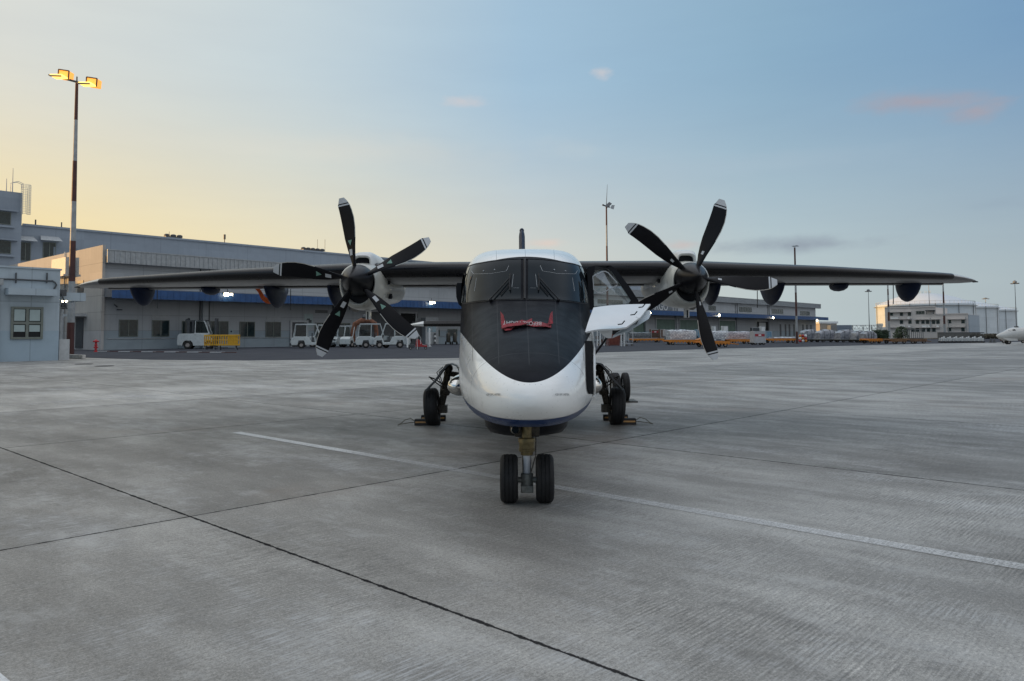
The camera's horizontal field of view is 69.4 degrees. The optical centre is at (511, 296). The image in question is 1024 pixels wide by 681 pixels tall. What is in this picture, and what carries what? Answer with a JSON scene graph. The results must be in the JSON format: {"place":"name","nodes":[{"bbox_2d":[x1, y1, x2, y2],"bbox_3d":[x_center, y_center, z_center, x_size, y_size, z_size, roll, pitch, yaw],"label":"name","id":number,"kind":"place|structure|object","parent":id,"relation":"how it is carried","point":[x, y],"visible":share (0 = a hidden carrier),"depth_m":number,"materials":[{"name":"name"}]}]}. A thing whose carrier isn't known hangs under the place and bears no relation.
{"place":"outdoors","nodes":[
{"label":"outdoors","id":0,"kind":"place"},
{"bbox_2d":[0,342,1023,680],"bbox_3d":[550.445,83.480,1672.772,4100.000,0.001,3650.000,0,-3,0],"label":"apron ground","id":1,"kind":"structure","parent":0,"point":[160,520],"depth_m":6.31,"materials":[{"name":"concrete"}]},
{"bbox_2d":[0,673,9,680],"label":"painted line","id":2,"kind":"object","parent":1,"relation":"on","point":[3,678],"depth_m":3.51,"materials":[{"name":"grey paint"}]},
{"bbox_2d":[0,265,85,361],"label":"gatehouse","id":3,"kind":"object","parent":1,"relation":"on","point":[33,301],"visible":0.99,"depth_m":50.00,"materials":[{"name":"grey paint"}]},
{"bbox_2d":[10,306,43,338],"bbox_3d":[-32.611,1.745,49.767,0.090,2.171,1.876,-3,-4,42],"label":"window","id":4,"kind":"structure","parent":3,"relation":"in","point":[13,335],"depth_m":49.73,"materials":[{"name":"metal"}]},
{"bbox_2d":[69,354,85,358],"bbox_3d":[-32.367,4.426,54.969,3.136,0.300,0.250,-3,-4,42],"label":"kerb stone","id":5,"kind":"object","parent":1,"relation":"on","point":[74,356],"visible":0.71,"depth_m":54.58,"materials":[{"name":"white paint"}]},
{"bbox_2d":[398,418,440,424],"bbox_3d":[-1.673,2.243,13.329,0.761,0.126,0.147,0,-3,0],"label":"wheel chock","id":6,"kind":"object","parent":1,"relation":"on","point":[419,422],"visible":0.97,"depth_m":13.27,"materials":[{"name":"rubber"}]},
{"bbox_2d":[421,415,445,420],"bbox_3d":[-1.484,2.283,13.984,0.460,0.110,0.147,0,-3,0],"label":"wheel chock","id":7,"kind":"object","parent":1,"relation":"on","point":[443,418],"visible":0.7,"depth_m":13.92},
{"bbox_2d":[74,197,977,502],"bbox_3d":[0.211,0.044,15.181,14.001,4.694,13.875,3,-4,-45],"label":"turboprop aircraft","id":8,"kind":"object","parent":1,"relation":"on","point":[526,383],"visible":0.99,"depth_m":11.70,"materials":[{"name":"white paint"}]},
{"bbox_2d":[256,289,269,303],"bbox_3d":[-4.896,-0.051,14.521,0.337,0.365,0.062,0,-3,0],"label":"warning streamer","id":9,"kind":"object","parent":8,"relation":"hanging from","point":[263,297],"visible":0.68,"depth_m":14.52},
{"bbox_2d":[500,311,552,330],"bbox_3d":[0.146,0.224,7.104,0.526,0.204,0.718,0,-3,0],"label":"warning ribbon","id":10,"kind":"object","parent":8,"relation":"on","point":[509,326],"visible":1,"depth_m":6.89,"materials":[{"name":"fabric"}]},
{"bbox_2d":[603,414,627,420],"bbox_3d":[1.945,2.261,13.910,0.460,0.110,0.147,0,-3,0],"label":"wheel chock","id":11,"kind":"object","parent":1,"relation":"on","point":[605,417],"visible":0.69,"depth_m":13.85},
{"bbox_2d":[610,372,637,402],"bbox_3d":[2.631,2.162,17.780,0.680,0.694,0.698,0,-3,0],"label":"tyre trolley","id":12,"kind":"object","parent":1,"relation":"on","point":[623,381],"visible":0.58,"depth_m":17.52,"materials":[{"name":"grey paint"}]},
{"bbox_2d":[233,432,1023,568],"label":"painted line","id":13,"kind":"object","parent":1,"relation":"on","point":[918,548],"visible":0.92,"depth_m":6.19,"materials":[{"name":"grey paint"}]},
{"bbox_2d":[610,417,652,424],"bbox_3d":[2.143,2.221,13.289,0.761,0.126,0.147,0,-3,0],"label":"wheel chock","id":14,"kind":"object","parent":1,"relation":"on","point":[629,421],"visible":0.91,"depth_m":13.22,"materials":[{"name":"rubber"}]},
{"bbox_2d":[971,301,999,333],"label":"storage tank","id":15,"kind":"object","parent":1,"relation":"on","point":[988,314],"visible":0.24,"depth_m":381.94,"materials":[{"name":"metal"}]},
{"bbox_2d":[999,306,1017,332],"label":"storage tank","id":16,"kind":"object","parent":1,"relation":"on","point":[1007,318],"visible":0.2,"depth_m":440.33,"materials":[{"name":"metal"}]},
{"bbox_2d":[996,326,1023,343],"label":"business jet","id":17,"kind":"object","parent":1,"relation":"on","point":[1009,335],"visible":0.98,"depth_m":96.61,"materials":[{"name":"grey paint"}]},
{"bbox_2d":[998,338,1017,340],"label":"nose bay door","id":18,"kind":"structure","parent":17,"relation":"in","point":[1004,339],"depth_m":96.59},
{"bbox_2d":[0,0,1023,330],"label":"sky","id":19,"kind":"structure","parent":0,"point":[872,134],"materials":[{"name":"blue"}]},
{"bbox_2d":[74,338,1020,359],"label":"service road","id":20,"kind":"structure","parent":0,"point":[346,352],"depth_m":75.76,"materials":[{"name":"asphalt"}]},
{"bbox_2d":[0,176,30,265],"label":"stair tower","id":21,"kind":"structure","parent":20,"relation":"on","point":[11,209],"depth_m":122.54,"materials":[{"name":"grey concrete"}]},
{"bbox_2d":[0,211,10,224],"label":"window","id":22,"kind":"structure","parent":21,"relation":"in","point":[5,217],"depth_m":121.96,"materials":[{"name":"grey glass"}]},
{"bbox_2d":[0,241,10,253],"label":"window","id":23,"kind":"structure","parent":21,"relation":"in","point":[5,246],"depth_m":121.81,"materials":[{"name":"grey glass"}]},
{"bbox_2d":[48,69,101,353],"bbox_3d":[-35.353,-6.891,59.610,3.431,23.405,1.980,0,-3,0],"label":"lamp post","id":24,"kind":"object","parent":20,"relation":"on","point":[68,75],"visible":0.89,"depth_m":59.85,"materials":[{"name":"metal"}]},
{"bbox_2d":[177,318,227,348],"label":"forklift","id":25,"kind":"object","parent":20,"relation":"on","point":[189,339],"visible":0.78,"depth_m":93.86,"materials":[{"name":"white metal"}]},
{"bbox_2d":[204,335,215,349],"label":"plastic barrier","id":26,"kind":"object","parent":20,"relation":"on","point":[210,344],"visible":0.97,"depth_m":86.73,"materials":[{"name":"yellow plastic"}]},
{"bbox_2d":[216,335,239,349],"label":"plastic barrier","id":27,"kind":"object","parent":20,"relation":"on","point":[230,340],"visible":1,"depth_m":86.17,"materials":[{"name":"yellow plastic"}]},
{"bbox_2d":[289,324,318,347],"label":"tow tractor","id":28,"kind":"object","parent":20,"relation":"on","point":[300,329],"visible":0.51,"depth_m":93.66,"materials":[{"name":"grey paint"}]},
{"bbox_2d":[310,325,338,346],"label":"tow tractor","id":29,"kind":"object","parent":20,"relation":"on","point":[316,336],"visible":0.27,"depth_m":101.20,"materials":[{"name":"grey paint"}]},
{"bbox_2d":[21,220,640,289],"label":"terminal block","id":30,"kind":"structure","parent":20,"relation":"on","point":[40,241],"depth_m":142.59,"materials":[{"name":"grey paint"}]},
{"bbox_2d":[21,242,30,260],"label":"window","id":31,"kind":"structure","parent":30,"relation":"in","point":[25,247],"depth_m":125.64,"materials":[{"name":"grey glass"}]},
{"bbox_2d":[43,242,55,257],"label":"window","id":32,"kind":"structure","parent":30,"relation":"in","point":[48,247],"depth_m":128.25,"materials":[{"name":"grey glass"}]},
{"bbox_2d":[53,247,77,255],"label":"blanked window","id":33,"kind":"structure","parent":30,"relation":"in","point":[59,250],"depth_m":129.63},
{"bbox_2d":[331,326,349,346],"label":"tow tractor","id":34,"kind":"object","parent":20,"relation":"on","point":[335,341],"visible":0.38,"depth_m":100.94,"materials":[{"name":"grey paint"}]},
{"bbox_2d":[340,325,361,346],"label":"tow tractor","id":35,"kind":"object","parent":20,"relation":"on","point":[349,340],"visible":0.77,"depth_m":99.06,"materials":[{"name":"grey paint"}]},
{"bbox_2d":[350,314,377,346],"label":"air duct cart","id":36,"kind":"object","parent":20,"relation":"on","point":[363,319],"visible":0.62,"depth_m":99.97,"materials":[{"name":"fabric"}]},
{"bbox_2d":[354,323,390,347],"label":"tow tractor","id":37,"kind":"object","parent":20,"relation":"on","point":[365,329],"visible":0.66,"depth_m":93.02,"materials":[{"name":"grey paint"}]},
{"bbox_2d":[373,323,411,347],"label":"tow tractor","id":38,"kind":"object","parent":20,"relation":"on","point":[393,340],"visible":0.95,"depth_m":92.57,"materials":[{"name":"grey paint"}]},
{"bbox_2d":[9,245,827,349],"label":"cargo warehouse","id":39,"kind":"structure","parent":20,"relation":"on","point":[107,318],"depth_m":103.22,"materials":[{"name":"grey paint"}]},
{"bbox_2d":[75,318,83,347],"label":"side door","id":40,"kind":"structure","parent":39,"relation":"in","point":[79,321],"depth_m":93.83,"materials":[{"name":"grey paint"}]},
{"bbox_2d":[119,319,137,336],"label":"window","id":41,"kind":"structure","parent":39,"relation":"in","point":[127,328],"depth_m":91.92,"materials":[{"name":"grey glass"}]},
{"bbox_2d":[152,320,169,336],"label":"window","id":42,"kind":"structure","parent":39,"relation":"in","point":[160,328],"depth_m":94.89,"materials":[{"name":"grey glass"}]},
{"bbox_2d":[182,321,193,333],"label":"window","id":43,"kind":"structure","parent":39,"relation":"in","point":[184,324],"depth_m":97.21,"materials":[{"name":"grey glass"}]},
{"bbox_2d":[210,321,228,336],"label":"window","id":44,"kind":"structure","parent":39,"relation":"in","point":[223,326],"depth_m":101.01,"materials":[{"name":"grey glass"}]},
{"bbox_2d":[239,321,254,336],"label":"window","id":45,"kind":"structure","parent":39,"relation":"in","point":[246,329],"depth_m":103.78,"materials":[{"name":"grey glass"}]},
{"bbox_2d":[265,322,280,336],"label":"window","id":46,"kind":"structure","parent":39,"relation":"in","point":[273,329],"depth_m":106.79,"materials":[{"name":"grey glass"}]},
{"bbox_2d":[290,320,308,346],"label":"dock door","id":47,"kind":"structure","parent":39,"relation":"in","point":[292,322],"depth_m":109.46,"materials":[{"name":"grey paint"}]},
{"bbox_2d":[314,322,322,337],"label":"window","id":48,"kind":"structure","parent":39,"relation":"in","point":[319,327],"depth_m":112.38,"materials":[{"name":"grey glass"}]},
{"bbox_2d":[340,323,350,335],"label":"window","id":49,"kind":"structure","parent":39,"relation":"in","point":[347,331],"depth_m":116.36,"materials":[{"name":"grey glass"}]},
{"bbox_2d":[371,310,393,341],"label":"dock door","id":50,"kind":"structure","parent":39,"relation":"in","point":[375,315],"depth_m":121.39,"materials":[{"name":"grey paint"}]},
{"bbox_2d":[399,311,416,344],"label":"dock door","id":51,"kind":"structure","parent":39,"relation":"in","point":[408,316],"depth_m":126.04,"materials":[{"name":"grey paint"}]},
{"bbox_2d":[410,322,420,344],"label":"side door","id":52,"kind":"structure","parent":39,"relation":"in","point":[418,328],"depth_m":126.66,"materials":[{"name":"grey paint"}]},
{"bbox_2d":[448,329,456,335],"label":"window","id":53,"kind":"structure","parent":39,"relation":"in","point":[451,331],"depth_m":133.44,"materials":[{"name":"black glass"}]},
{"bbox_2d":[598,299,622,303],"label":"window","id":54,"kind":"structure","parent":39,"relation":"in","point":[603,301],"depth_m":172.03,"materials":[{"name":"grey glass"}]},
{"bbox_2d":[630,322,644,340],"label":"dock door","id":55,"kind":"structure","parent":39,"relation":"in","point":[640,328],"depth_m":180.62,"materials":[{"name":"grey paint"}]},
{"bbox_2d":[655,318,675,339],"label":"dock door","id":56,"kind":"structure","parent":39,"relation":"in","point":[660,323],"depth_m":190.09,"materials":[{"name":"grey paint"}]},
{"bbox_2d":[679,319,697,338],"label":"dock door","id":57,"kind":"structure","parent":39,"relation":"in","point":[687,324],"depth_m":199.12,"materials":[{"name":"grey paint"}]},
{"bbox_2d":[718,320,735,331],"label":"dock door","id":58,"kind":"structure","parent":39,"relation":"in","point":[731,324],"depth_m":217.28,"materials":[{"name":"grey paint"}]},
{"bbox_2d":[739,307,751,311],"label":"window","id":59,"kind":"structure","parent":39,"relation":"in","point":[743,309],"depth_m":226.40,"materials":[{"name":"grey glass"}]},
{"bbox_2d":[756,320,767,330],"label":"dock door","id":60,"kind":"structure","parent":39,"relation":"in","point":[757,322],"depth_m":236.00,"materials":[{"name":"grey paint"}]},
{"bbox_2d":[772,309,782,313],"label":"window","id":61,"kind":"structure","parent":39,"relation":"in","point":[779,311],"depth_m":245.10,"materials":[{"name":"grey glass"}]},
{"bbox_2d":[408,337,430,349],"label":"red service cart","id":62,"kind":"object","parent":20,"relation":"on","point":[418,344],"visible":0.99,"depth_m":82.39,"materials":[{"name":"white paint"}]},
{"bbox_2d":[445,332,450,344],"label":"extinguisher trolley","id":63,"kind":"object","parent":20,"relation":"on","point":[448,337],"visible":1,"depth_m":120.79,"materials":[{"name":"metal"}]},
{"bbox_2d":[451,332,457,344],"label":"extinguisher trolley","id":64,"kind":"object","parent":20,"relation":"on","point":[454,337],"visible":1,"depth_m":120.33,"materials":[{"name":"metal"}]},
{"bbox_2d":[596,331,600,345],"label":"step ladder","id":65,"kind":"object","parent":20,"relation":"on","point":[597,340],"visible":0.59,"depth_m":98.24,"materials":[{"name":"metal"}]},
{"bbox_2d":[602,197,614,345],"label":"mast","id":66,"kind":"object","parent":20,"relation":"on","point":[608,204],"visible":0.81,"depth_m":100.42,"materials":[{"name":"metal"}]},
{"bbox_2d":[606,334,620,344],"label":"cage trolley","id":67,"kind":"object","parent":20,"relation":"on","point":[613,341],"visible":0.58,"depth_m":99.74,"materials":[{"name":"metal"}]},
{"bbox_2d":[628,332,650,337],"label":"cargo pallet","id":68,"kind":"object","parent":20,"relation":"on","point":[640,335],"visible":0.97,"depth_m":143.29,"materials":[{"name":"grey paint"}]},
{"bbox_2d":[629,338,663,342],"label":"cargo dolly","id":69,"kind":"object","parent":20,"relation":"on","point":[655,339],"visible":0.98,"depth_m":137.67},
{"bbox_2d":[649,329,657,337],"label":"cargo container","id":70,"kind":"object","parent":20,"relation":"on","point":[654,333],"visible":0.62,"depth_m":145.31,"materials":[{"name":"metal"}]},
{"bbox_2d":[658,329,664,337],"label":"cargo container","id":71,"kind":"object","parent":20,"relation":"on","point":[660,333],"visible":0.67,"depth_m":142.93,"materials":[{"name":"metal"}]},
{"bbox_2d":[663,340,694,344],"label":"cargo dolly","id":72,"kind":"object","parent":20,"relation":"on","point":[671,342],"visible":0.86,"depth_m":106.18,"materials":[{"name":"metal"}]},
{"bbox_2d":[666,329,695,339],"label":"cargo pallet","id":73,"kind":"object","parent":72,"relation":"on","point":[681,334],"visible":0.99,"depth_m":109.21,"materials":[{"name":"grey paint"}]},
{"bbox_2d":[693,341,738,346],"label":"cargo dolly","id":74,"kind":"object","parent":20,"relation":"on","point":[718,343],"visible":0.81,"depth_m":86.96,"materials":[{"name":"metal"}]},
{"bbox_2d":[725,339,749,343],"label":"cargo dolly","id":75,"kind":"object","parent":20,"relation":"on","point":[743,341],"visible":0.76,"depth_m":112.06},
{"bbox_2d":[712,331,728,338],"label":"cargo pallet","id":76,"kind":"object","parent":75,"relation":"on","point":[720,334],"visible":0.78,"depth_m":113.39,"materials":[{"name":"grey paint"}]},
{"bbox_2d":[727,331,749,338],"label":"cargo pallet","id":77,"kind":"object","parent":75,"relation":"on","point":[739,335],"visible":0.87,"depth_m":114.40,"materials":[{"name":"grey paint"}]},
{"bbox_2d":[750,331,765,344],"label":"cargo container","id":78,"kind":"object","parent":20,"relation":"on","point":[756,337],"visible":1,"depth_m":101.70,"materials":[{"name":"metal"}]},
{"bbox_2d":[765,331,771,341],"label":"cargo container","id":79,"kind":"object","parent":20,"relation":"on","point":[768,334],"visible":0.45,"depth_m":131.81,"materials":[{"name":"metal"}]},
{"bbox_2d":[766,338,798,342],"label":"cargo dolly","id":80,"kind":"object","parent":20,"relation":"on","point":[782,339],"visible":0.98,"depth_m":120.96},
{"bbox_2d":[792,245,798,343],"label":"lamp post","id":81,"kind":"object","parent":20,"relation":"on","point":[796,317],"visible":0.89,"depth_m":111.96,"materials":[{"name":"metal"}]},
{"bbox_2d":[799,334,806,341],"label":"chequered marker","id":82,"kind":"object","parent":20,"relation":"on","point":[803,337],"visible":1,"depth_m":119.48,"materials":[{"name":"multicoloured paint"}]},
{"bbox_2d":[813,339,835,341],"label":"cargo dolly","id":83,"kind":"object","parent":20,"relation":"on","point":[823,340],"visible":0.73,"depth_m":126.98,"materials":[{"name":"metal"}]},
{"bbox_2d":[814,329,836,338],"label":"cargo pallet","id":84,"kind":"object","parent":83,"relation":"on","point":[825,334],"visible":0.89,"depth_m":128.47,"materials":[{"name":"grey paint"}]},
{"bbox_2d":[833,339,856,341],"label":"cargo dolly","id":85,"kind":"object","parent":20,"relation":"on","point":[838,340],"visible":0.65,"depth_m":125.52,"materials":[{"name":"metal"}]},
{"bbox_2d":[834,329,853,338],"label":"cargo pallet","id":86,"kind":"object","parent":85,"relation":"on","point":[841,334],"visible":0.76,"depth_m":124.77,"materials":[{"name":"grey paint"}]},
{"bbox_2d":[852,325,880,330],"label":"pipe bridge","id":87,"kind":"structure","parent":20,"relation":"on","point":[864,326],"depth_m":329.65,"materials":[{"name":"grey paint"}]},
{"bbox_2d":[865,289,871,330],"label":"mast light","id":88,"kind":"object","parent":20,"relation":"on","point":[868,290],"visible":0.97,"depth_m":230.08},
{"bbox_2d":[860,339,889,343],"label":"cargo dolly","id":89,"kind":"object","parent":20,"relation":"on","point":[871,340],"visible":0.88,"depth_m":108.78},
{"bbox_2d":[872,329,889,338],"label":"hedge","id":90,"kind":"object","parent":20,"relation":"on","point":[882,334],"visible":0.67,"depth_m":164.44,"materials":[{"name":"plant"}]},
{"bbox_2d":[887,285,890,338],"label":"banded post","id":91,"kind":"object","parent":20,"relation":"on","point":[888,311],"visible":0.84,"depth_m":189.84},
{"bbox_2d":[883,339,910,343],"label":"cargo dolly","id":92,"kind":"object","parent":20,"relation":"on","point":[896,341],"visible":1,"depth_m":105.91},
{"bbox_2d":[893,326,908,338],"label":"bush","id":93,"kind":"object","parent":20,"relation":"on","point":[901,335],"visible":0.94,"depth_m":174.55,"materials":[{"name":"green plant"}]},
{"bbox_2d":[907,329,923,338],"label":"gate","id":94,"kind":"structure","parent":20,"relation":"on","point":[913,334],"depth_m":159.73,"materials":[{"name":"metal"}]},
{"bbox_2d":[907,339,930,343],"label":"cargo dolly","id":95,"kind":"object","parent":20,"relation":"on","point":[913,341],"visible":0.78,"depth_m":105.87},
{"bbox_2d":[874,291,977,329],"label":"hangar","id":96,"kind":"structure","parent":20,"relation":"on","point":[955,305],"depth_m":316.74,"materials":[{"name":"grey paint"}]},
{"bbox_2d":[942,284,945,331],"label":"banded post","id":97,"kind":"object","parent":20,"relation":"on","point":[944,326],"visible":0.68,"depth_m":189.87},
{"bbox_2d":[937,332,978,338],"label":"wall","id":98,"kind":"structure","parent":20,"relation":"on","point":[956,334],"depth_m":175.75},
{"bbox_2d":[938,332,984,339],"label":"railing","id":99,"kind":"object","parent":20,"relation":"on","point":[960,334],"visible":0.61,"depth_m":149.75,"materials":[{"name":"metal"}]},
{"bbox_2d":[970,333,997,338],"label":"hedge","id":100,"kind":"object","parent":20,"relation":"on","point":[989,336],"visible":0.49,"depth_m":174.44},
{"bbox_2d":[1010,280,1018,325],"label":"mast light","id":101,"kind":"object","parent":20,"relation":"on","point":[1014,281],"visible":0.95,"depth_m":170.06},
{"bbox_2d":[620,333,624,345],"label":"step ladder","id":102,"kind":"object","parent":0,"point":[621,341],"visible":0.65,"depth_m":97.24,"materials":[{"name":"metal"}]},
{"bbox_2d":[816,321,837,330],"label":"shed","id":103,"kind":"structure","parent":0,"point":[821,325],"depth_m":329.74,"materials":[{"name":"white paint"}]},
{"bbox_2d":[827,325,851,330],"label":"louvred plant room","id":104,"kind":"object","parent":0,"point":[837,327],"visible":0.41,"depth_m":319.73,"materials":[{"name":"metal"}]},
{"bbox_2d":[885,306,979,337],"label":"control building","id":105,"kind":"structure","parent":0,"point":[928,320],"depth_m":198.30,"materials":[{"name":"white concrete"}]},
{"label":"cargo dolly","id":106,"kind":"object","parent":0,"visible":0},
{"bbox_2d":[798,329,816,338],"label":"cargo pallet","id":107,"kind":"object","parent":106,"relation":"on","point":[809,333],"visible":0.73,"depth_m":132.32,"materials":[{"name":"grey paint"}]},
{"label":"cargo dolly","id":108,"kind":"object","parent":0,"visible":0},
{"bbox_2d":[850,330,862,339],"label":"cargo pallet","id":109,"kind":"object","parent":108,"relation":"on","point":[854,334],"visible":0.64,"depth_m":122.29,"materials":[{"name":"grey paint"}]},
{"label":"cargo dolly","id":110,"kind":"object","parent":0,"visible":0},
{"bbox_2d":[859,330,876,339],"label":"cargo pallet","id":111,"kind":"object","parent":110,"relation":"on","point":[868,334],"visible":0.88,"depth_m":119.09,"materials":[{"name":"grey paint"}]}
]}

